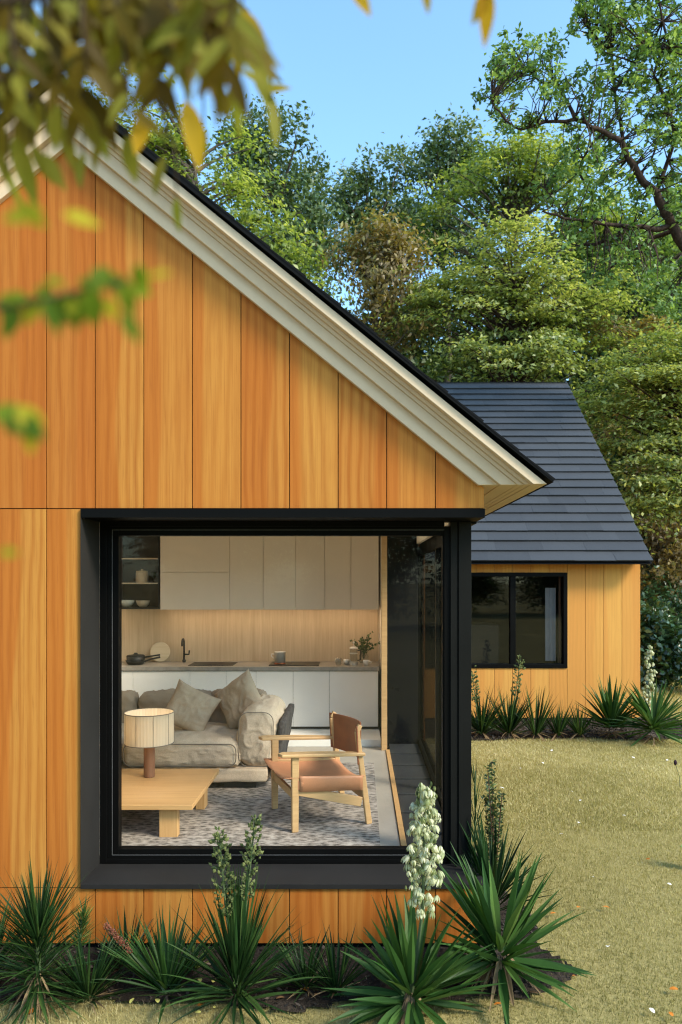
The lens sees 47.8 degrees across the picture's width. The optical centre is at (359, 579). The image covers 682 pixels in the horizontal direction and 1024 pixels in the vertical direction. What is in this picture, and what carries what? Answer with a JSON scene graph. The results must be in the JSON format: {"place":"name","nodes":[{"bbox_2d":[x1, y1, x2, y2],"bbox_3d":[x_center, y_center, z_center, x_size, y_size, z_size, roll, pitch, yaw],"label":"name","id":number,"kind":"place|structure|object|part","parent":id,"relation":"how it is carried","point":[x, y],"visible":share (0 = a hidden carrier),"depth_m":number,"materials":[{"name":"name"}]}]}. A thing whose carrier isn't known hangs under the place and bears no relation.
{"place":"outdoors","nodes":[
{"label":"outdoors","id":0,"kind":"place"},
{"bbox_2d":[0,668,681,1023],"bbox_3d":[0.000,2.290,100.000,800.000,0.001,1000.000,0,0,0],"label":"ground","id":1,"kind":"structure","parent":0,"point":[316,1011],"depth_m":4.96,"materials":[{"name":"green plant"}]},
{"bbox_2d":[85,65,355,311],"bbox_3d":[-5.133,-6.943,23.401,9.592,19.130,6.742,0,0,31],"label":"broadleaf tree","id":2,"kind":"object","parent":1,"relation":"on","point":[187,169],"visible":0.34,"depth_m":23.07,"materials":[{"name":"green plant"}]},
{"bbox_2d":[0,0,494,556],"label":"overhanging tree","id":3,"kind":"object","parent":1,"relation":"on","point":[148,42],"visible":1,"depth_m":0.68,"materials":[{"name":"green plant"}]},
{"bbox_2d":[0,86,554,947],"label":"timber house","id":4,"kind":"structure","parent":1,"relation":"on","point":[252,384],"depth_m":4.73,"materials":[{"name":"orange wood"}]},
{"bbox_2d":[122,536,378,728],"bbox_3d":[-1.981,0.596,9.352,4.438,2.347,0.605,0,0,0],"label":"kitchen unit","id":5,"kind":"object","parent":4,"relation":"on","point":[219,612],"visible":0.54,"depth_m":9.30,"materials":[{"name":"white paint"}]},
{"bbox_3d":[-2.808,1.410,9.080,0.284,0.650,0.020,0,0,0],"label":"cabinet door","id":6,"kind":"part","parent":5,"relation":"part of","materials":[{"name":"white paint"}]},
{"bbox_2d":[122,600,134,606],"bbox_3d":[-2.865,0.296,9.450,0.220,0.085,0.220,0,0,0],"label":"bowl","id":7,"kind":"object","parent":5,"relation":"on","point":[127,603],"visible":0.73,"depth_m":9.38,"materials":[{"name":"white ceramic"}]},
{"bbox_2d":[136,569,147,582],"bbox_3d":[-2.668,-0.043,9.460,0.150,0.168,0.150,0,0,0],"label":"storage jar","id":8,"kind":"object","parent":5,"relation":"on","point":[141,576],"visible":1,"depth_m":9.39,"materials":[{"name":"beige ceramic"}]},
{"bbox_2d":[126,653,159,661],"bbox_3d":[-2.654,0.964,9.470,0.414,0.127,0.224,0,0,0],"label":"saucepan","id":9,"kind":"object","parent":5,"relation":"on","point":[134,657],"visible":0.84,"depth_m":9.39,"materials":[{"name":"metal"}]},
{"bbox_2d":[125,656,160,664],"bbox_3d":[-2.604,0.974,9.300,0.437,0.108,0.246,0,0,0],"label":"frying pan","id":10,"kind":"object","parent":5,"relation":"on","point":[141,662],"visible":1,"depth_m":9.24,"materials":[{"name":"metal"}]},
{"bbox_2d":[136,600,149,606],"bbox_3d":[-2.654,0.299,9.450,0.170,0.080,0.170,0,0,0],"label":"bowl","id":11,"kind":"object","parent":5,"relation":"on","point":[142,603],"visible":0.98,"depth_m":9.40,"materials":[{"name":"beige ceramic"}]},
{"bbox_2d":[150,642,169,661],"bbox_3d":[-2.477,0.902,9.580,0.248,0.245,0.067,0,0,0],"label":"round board","id":12,"kind":"object","parent":5,"relation":"on","point":[162,649],"visible":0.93,"depth_m":9.57,"materials":[{"name":"beige wood"}]},
{"bbox_3d":[-2.329,1.410,9.080,0.667,0.650,0.020,0,0,0],"label":"cabinet door","id":13,"kind":"part","parent":5,"relation":"part of","materials":[{"name":"white paint"}]},
{"bbox_3d":[-1.983,0.140,9.310,0.837,0.450,0.020,0,0,0],"label":"cabinet door","id":14,"kind":"part","parent":5,"relation":"part of","materials":[{"name":"beige paint"}]},
{"bbox_3d":[-1.983,-0.333,9.310,0.837,0.486,0.020,0,0,0],"label":"cabinet door","id":15,"kind":"part","parent":5,"relation":"part of","materials":[{"name":"beige paint"}]},
{"bbox_3d":[-1.780,1.410,9.080,0.422,0.650,0.020,0,0,0],"label":"cabinet door","id":16,"kind":"part","parent":5,"relation":"part of","materials":[{"name":"white paint"}]},
{"bbox_3d":[-1.391,1.410,9.080,0.348,0.650,0.020,0,0,0],"label":"cabinet door","id":17,"kind":"part","parent":5,"relation":"part of","materials":[{"name":"white paint"}]},
{"bbox_3d":[-1.361,-0.106,9.310,0.400,0.941,0.020,0,0,0],"label":"cabinet door","id":18,"kind":"part","parent":5,"relation":"part of","materials":[{"name":"beige paint"}]},
{"bbox_3d":[-0.997,1.410,9.080,0.433,0.650,0.020,0,0,0],"label":"cabinet door","id":19,"kind":"part","parent":5,"relation":"part of","materials":[{"name":"white paint"}]},
{"bbox_2d":[271,651,285,663],"bbox_3d":[-0.964,0.947,9.294,0.158,0.145,0.138,0,0,-37],"label":"cooking pot","id":20,"kind":"object","parent":5,"relation":"on","point":[279,657],"visible":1,"depth_m":9.24,"materials":[{"name":"metal"}]},
{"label":"cabinet door","id":21,"kind":"part","parent":5,"relation":"part of","materials":[{"name":"beige paint"}]},
{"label":"cabinet door","id":22,"kind":"part","parent":5,"relation":"part of","materials":[{"name":"beige paint"}]},
{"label":"cabinet door","id":23,"kind":"part","parent":5,"relation":"part of","materials":[{"name":"white paint"}]},
{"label":"cabinet door","id":24,"kind":"part","parent":5,"relation":"part of","materials":[{"name":"beige paint"}]},
{"bbox_2d":[343,659,350,664],"bbox_3d":[-0.149,0.998,9.297,0.082,0.060,0.072,0,0,37],"label":"metal cup","id":25,"kind":"object","parent":5,"relation":"on","point":[345,661],"visible":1,"depth_m":9.28,"materials":[{"name":"metal"}]},
{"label":"cabinet door","id":26,"kind":"part","parent":5,"relation":"part of","materials":[{"name":"white paint"}]},
{"bbox_2d":[350,641,360,664],"bbox_3d":[-0.053,0.887,9.288,0.130,0.280,0.100,0,0,-31],"label":"coffee press","id":27,"kind":"object","parent":5,"relation":"on","point":[353,662],"visible":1,"depth_m":9.25,"materials":[{"name":"metal"}]},
{"bbox_2d":[350,631,379,658],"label":"plant","id":28,"kind":"object","parent":5,"relation":"on","point":[362,646],"visible":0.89,"depth_m":9.47,"materials":[{"name":"green plant"}]},
{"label":"cabinet door","id":29,"kind":"part","parent":5,"relation":"part of","materials":[{"name":"beige paint"}]},
{"bbox_2d":[363,660,370,664],"bbox_3d":[0.091,0.998,9.223,0.090,0.060,0.080,0,0,-38],"label":"white cup","id":30,"kind":"object","parent":5,"relation":"on","point":[366,662],"visible":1,"depth_m":9.19,"materials":[{"name":"ceramic"}]},
{"bbox_2d":[122,763,379,845],"bbox_3d":[-1.377,1.843,6.460,3.047,0.011,2.520,0,0,0],"label":"rug","id":31,"kind":"object","parent":4,"relation":"on","point":[230,811],"visible":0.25,"depth_m":5.84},
{"bbox_2d":[122,769,218,836],"bbox_3d":[-1.988,1.714,5.945,1.625,0.248,1.050,0,0,0],"label":"coffee table","id":32,"kind":"object","parent":31,"relation":"on","point":[169,794],"visible":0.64,"depth_m":5.80,"materials":[{"name":"brown wood"}]},
{"bbox_2d":[124,708,173,777],"bbox_3d":[-1.690,1.328,6.200,0.394,0.523,0.394,0,0,0],"label":"table lamp","id":33,"kind":"object","parent":32,"relation":"on","point":[149,730],"visible":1,"depth_m":6.06,"materials":[{"name":"beige fabric"}]},
{"bbox_2d":[122,688,293,787],"bbox_3d":[-1.880,1.451,7.253,2.477,0.775,1.164,0,0,0],"label":"sofa","id":34,"kind":"object","parent":31,"relation":"on","point":[239,754],"visible":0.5,"depth_m":6.73,"materials":[{"name":"beige fabric"}]},
{"bbox_2d":[166,679,221,730],"bbox_3d":[-1.551,1.191,7.062,0.440,0.420,0.198,27,-27,-5],"label":"throw pillow","id":35,"kind":"object","parent":34,"relation":"on","point":[192,707],"visible":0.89,"depth_m":6.99,"materials":[{"name":"fabric"}]},
{"bbox_2d":[214,669,261,728],"bbox_3d":[-1.121,1.139,7.238,0.440,0.440,0.207,-37,-28,11],"label":"throw pillow","id":36,"kind":"object","parent":34,"relation":"on","point":[239,695],"visible":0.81,"depth_m":7.17,"materials":[{"name":"fabric"}]},
{"bbox_2d":[258,711,371,832],"bbox_3d":[-0.352,1.463,5.976,0.721,0.754,0.747,0,0,-20],"label":"armchair","id":37,"kind":"object","parent":31,"relation":"on","point":[321,775],"visible":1,"depth_m":5.78,"materials":[{"name":"brown wood"}]},
{"bbox_2d":[100,522,449,863],"bbox_3d":[-0.551,0.744,5.095,2.302,2.245,0.090,0,0,0],"label":"window frame","id":38,"kind":"structure","parent":4,"relation":"in","point":[121,854],"depth_m":5.06,"materials":[{"name":"black metal"}]},
{"bbox_2d":[418,536,440,804],"bbox_3d":[0.700,0.751,7.036,0.056,2.231,3.728,0,0,0],"label":"side window frame","id":39,"kind":"structure","parent":4,"relation":"in","point":[434,544],"depth_m":6.77,"materials":[{"name":"black metal"}]},
{"bbox_2d":[201,92,356,316],"bbox_3d":[-2.965,-7.555,27.952,6.120,20.365,5.420,0,0,0],"label":"evergreen oak","id":40,"kind":"object","parent":1,"relation":"on","point":[274,157],"visible":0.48,"depth_m":27.46,"materials":[{"name":"green plant"}]},
{"bbox_2d":[293,150,362,283],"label":"slender tree","id":41,"kind":"object","parent":1,"relation":"on","point":[327,191],"visible":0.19,"depth_m":29.87,"materials":[{"name":"green plant"}]},
{"bbox_2d":[0,718,681,1012],"bbox_3d":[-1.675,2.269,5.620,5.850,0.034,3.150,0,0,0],"label":"planting bed","id":42,"kind":"object","parent":1,"relation":"on","point":[309,1000],"visible":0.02,"depth_m":4.32,"materials":[{"name":"soil"}]},
{"bbox_2d":[0,893,50,979],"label":"spiky plant","id":43,"kind":"object","parent":42,"relation":"on","point":[2,937],"visible":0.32,"depth_m":4.33,"materials":[{"name":"green plant"}]},
{"bbox_2d":[0,852,107,1023],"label":"spiky plant","id":44,"kind":"object","parent":42,"relation":"on","point":[38,913],"visible":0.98,"depth_m":4.06,"materials":[{"name":"green plant"}]},
{"bbox_2d":[64,893,96,968],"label":"bottlebrush shoot","id":45,"kind":"object","parent":42,"relation":"on","point":[82,918],"visible":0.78,"depth_m":4.41,"materials":[{"name":"green plant"}]},
{"bbox_2d":[19,919,150,1014],"bbox_3d":[-1.469,2.078,4.139,0.732,0.388,0.677,0,0,0],"label":"tuft","id":46,"kind":"object","parent":42,"relation":"on","point":[80,973],"visible":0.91,"depth_m":4.11,"materials":[{"name":"green plant"}]},
{"bbox_2d":[86,909,159,973],"bbox_3d":[-1.321,2.098,4.529,0.530,0.347,0.441,0,0,0],"label":"tuft","id":47,"kind":"object","parent":42,"relation":"on","point":[126,932],"visible":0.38,"depth_m":4.54,"materials":[{"name":"green plant"}]},
{"bbox_2d":[92,895,220,1023],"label":"strap leaf plant","id":48,"kind":"object","parent":42,"relation":"on","point":[142,965],"visible":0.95,"depth_m":4.25,"materials":[{"name":"green plant"}]},
{"bbox_2d":[180,927,213,971],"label":"tuft","id":49,"kind":"object","parent":42,"relation":"on","point":[192,951],"visible":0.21,"depth_m":4.47,"materials":[{"name":"green plant"}]},
{"bbox_2d":[149,813,326,1023],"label":"flowering strap plant","id":50,"kind":"object","parent":42,"relation":"on","point":[238,943],"visible":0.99,"depth_m":4.11,"materials":[{"name":"green plant"}]},
{"bbox_2d":[266,924,348,1002],"bbox_3d":[-0.302,2.099,4.246,0.509,0.344,0.546,0,0,9],"label":"tuft","id":51,"kind":"object","parent":42,"relation":"on","point":[300,975],"visible":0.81,"depth_m":4.27,"materials":[{"name":"green plant"}]},
{"bbox_2d":[292,918,381,998],"bbox_3d":[-0.101,2.078,4.226,0.604,0.385,0.580,0,0,0],"label":"tuft","id":52,"kind":"object","parent":42,"relation":"on","point":[332,981],"visible":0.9,"depth_m":4.21,"materials":[{"name":"green plant"}]},
{"bbox_2d":[324,781,504,1023],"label":"yucca","id":53,"kind":"object","parent":42,"relation":"on","point":[407,975],"visible":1,"depth_m":4.02,"materials":[{"name":"green plant"}]},
{"bbox_2d":[471,765,488,851],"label":"flower stalk","id":54,"kind":"object","parent":42,"relation":"on","point":[475,806],"visible":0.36,"depth_m":5.30,"materials":[{"name":"green plant"}]},
{"bbox_2d":[480,759,506,865],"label":"upright shrub","id":55,"kind":"object","parent":42,"relation":"on","point":[491,815],"visible":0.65,"depth_m":5.43,"materials":[{"name":"green plant"}]},
{"bbox_2d":[445,811,556,910],"bbox_3d":[0.881,1.906,4.964,0.721,0.788,0.737,0,0,-32],"label":"yucca","id":56,"kind":"object","parent":42,"relation":"on","point":[481,846],"visible":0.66,"depth_m":4.97,"materials":[{"name":"green plant"}]},
{"bbox_2d":[421,842,596,1023],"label":"yucca","id":57,"kind":"object","parent":42,"relation":"on","point":[480,907],"visible":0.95,"depth_m":4.21,"materials":[{"name":"green plant"}]},
{"bbox_2d":[344,305,369,327],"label":"evergreen oak","id":58,"kind":"object","parent":1,"relation":"on","point":[359,316],"visible":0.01,"depth_m":35.52,"materials":[{"name":"green plant"}]},
{"bbox_2d":[295,199,454,376],"bbox_3d":[0.689,-4.920,25.053,5.570,15.081,3.924,0,0,0],"label":"withering tree","id":59,"kind":"object","parent":1,"relation":"on","point":[381,264],"visible":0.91,"depth_m":24.69,"materials":[{"name":"brown plant"}]},
{"bbox_2d":[322,132,450,323],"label":"evergreen oak","id":60,"kind":"object","parent":1,"relation":"on","point":[358,189],"visible":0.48,"depth_m":32.55,"materials":[{"name":"green plant"}]},
{"bbox_2d":[359,273,482,381],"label":"evergreen oak","id":61,"kind":"object","parent":1,"relation":"on","point":[423,359],"visible":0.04,"depth_m":36.36,"materials":[{"name":"green plant"}]},
{"bbox_2d":[381,102,512,381],"bbox_3d":[4.078,-8.880,34.190,6.382,23.049,5.955,0,0,0],"label":"evergreen oak","id":62,"kind":"object","parent":1,"relation":"on","point":[441,154],"visible":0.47,"depth_m":33.29,"materials":[{"name":"green plant"}]},
{"bbox_2d":[402,233,594,396],"bbox_3d":[6.611,-5.947,37.258,10.500,20.047,13.534,0,0,-28],"label":"evergreen oak","id":63,"kind":"object","parent":1,"relation":"on","point":[459,328],"visible":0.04,"depth_m":35.86,"materials":[{"name":"green plant"}]},
{"bbox_2d":[362,204,669,424],"bbox_3d":[5.163,-4.436,23.851,10.675,14.100,7.132,0,0,-10],"label":"maple","id":64,"kind":"object","parent":1,"relation":"on","point":[509,355],"visible":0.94,"depth_m":23.73,"materials":[{"name":"green plant"}]},
{"bbox_2d":[389,109,662,381],"bbox_3d":[5.969,-7.015,28.394,10.332,19.295,6.384,0,0,0],"label":"broadleaf tree","id":65,"kind":"object","parent":1,"relation":"on","point":[516,192],"visible":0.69,"depth_m":27.65,"materials":[{"name":"green plant"}]},
{"bbox_2d":[437,382,652,718],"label":"timber cottage","id":66,"kind":"structure","parent":1,"relation":"on","point":[555,579],"depth_m":12.71,"materials":[{"name":"warm orange timber boards"},{"name":"slate shingle"}]},
{"bbox_2d":[471,573,567,667],"bbox_3d":[2.060,0.663,12.495,2.620,1.545,0.110,0,0,0],"label":"window frame","id":67,"kind":"structure","parent":66,"relation":"in","point":[512,576],"depth_m":12.44,"materials":[{"name":"black metal"}]},
{"bbox_2d":[497,211,641,465],"bbox_3d":[10.341,-6.411,37.084,14.296,21.177,11.091,0,0,-12],"label":"evergreen oak","id":68,"kind":"object","parent":1,"relation":"on","point":[589,356],"visible":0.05,"depth_m":35.17,"materials":[{"name":"green plant"}]},
{"bbox_2d":[470,0,681,322],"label":"gnarled oak","id":69,"kind":"object","parent":1,"relation":"on","point":[669,49],"visible":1,"depth_m":14.57,"materials":[{"name":"green plant"}]},
{"bbox_2d":[471,717,681,739],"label":"planting bed","id":70,"kind":"object","parent":1,"relation":"on","point":[498,733],"visible":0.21,"depth_m":11.31,"materials":[{"name":"soil"}]},
{"bbox_2d":[471,665,522,741],"bbox_3d":[1.840,1.803,11.088,1.192,1.134,1.137,0,0,0],"label":"strap leaf plant","id":71,"kind":"object","parent":70,"relation":"on","point":[480,728],"visible":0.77,"depth_m":11.06,"materials":[{"name":"green plant"}]},
{"bbox_2d":[471,655,546,740],"bbox_3d":[2.184,1.743,11.147,1.223,1.315,1.183,0,0,29],"label":"strap leaf plant","id":72,"kind":"object","parent":70,"relation":"on","point":[510,724],"visible":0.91,"depth_m":11.05,"materials":[{"name":"green plant"}]},
{"bbox_2d":[505,684,557,741],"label":"strap leaf plant","id":73,"kind":"object","parent":70,"relation":"on","point":[539,722],"visible":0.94,"depth_m":11.00,"materials":[{"name":"green plant"}]},
{"bbox_2d":[539,699,577,740],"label":"tuft","id":74,"kind":"object","parent":70,"relation":"on","point":[559,727],"visible":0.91,"depth_m":10.97,"materials":[{"name":"green plant"}]},
{"bbox_2d":[559,703,597,741],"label":"tuft","id":75,"kind":"object","parent":70,"relation":"on","point":[577,725],"visible":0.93,"depth_m":10.97,"materials":[{"name":"green plant"}]},
{"bbox_2d":[573,674,642,738],"bbox_3d":[3.613,1.901,11.035,1.125,1.119,1.203,0,0,19],"label":"yucca","id":76,"kind":"object","parent":70,"relation":"on","point":[609,707],"visible":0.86,"depth_m":10.95,"materials":[{"name":"green plant"}]},
{"bbox_2d":[602,677,681,745],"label":"yucca","id":77,"kind":"object","parent":70,"relation":"on","point":[655,715],"visible":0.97,"depth_m":10.67,"materials":[{"name":"green plant"}]},
{"bbox_2d":[642,645,657,709],"bbox_3d":[4.380,1.633,11.638,0.227,1.273,0.219,0,0,0],"label":"white flower spike","id":78,"kind":"object","parent":77,"relation":"part of","point":[649,678],"visible":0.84,"depth_m":11.62,"materials":[{"name":"white plant"}]},
{"bbox_2d":[534,182,681,514],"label":"broadleaf tree","id":79,"kind":"object","parent":1,"relation":"on","point":[665,249],"visible":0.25,"depth_m":28.27,"materials":[{"name":"green plant"}]},
{"bbox_2d":[550,307,681,614],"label":"withering tree","id":80,"kind":"object","parent":1,"relation":"on","point":[669,560],"visible":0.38,"depth_m":24.02,"materials":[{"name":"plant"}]},
{"bbox_2d":[571,319,681,553],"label":"maple","id":81,"kind":"object","parent":1,"relation":"on","point":[664,438],"visible":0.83,"depth_m":20.53,"materials":[{"name":"green plant"}]},
{"bbox_2d":[582,176,681,434],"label":"evergreen oak","id":82,"kind":"object","parent":1,"relation":"on","point":[650,200],"depth_m":34.47,"materials":[{"name":"green plant"}]},
{"bbox_2d":[590,374,681,623],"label":"evergreen oak","id":83,"kind":"object","parent":1,"relation":"on","point":[618,478],"visible":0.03,"depth_m":27.68,"materials":[{"name":"green plant"}]},
{"bbox_2d":[593,335,681,606],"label":"evergreen oak","id":84,"kind":"object","parent":1,"relation":"on","point":[629,454],"depth_m":31.72,"materials":[{"name":"green plant"}]},
{"bbox_2d":[640,597,681,691],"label":"bush","id":85,"kind":"object","parent":1,"relation":"on","point":[663,639],"visible":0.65,"depth_m":15.96,"materials":[{"name":"green plant"}]},
{"bbox_2d":[640,565,681,634],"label":"bush","id":86,"kind":"object","parent":1,"relation":"on","point":[676,605],"visible":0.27,"depth_m":22.83,"materials":[{"name":"green plant"}]},
{"bbox_2d":[3,0,681,379],"label":"sky","id":87,"kind":"structure","parent":0,"point":[362,77],"materials":[{"name":"blue"}]}
]}

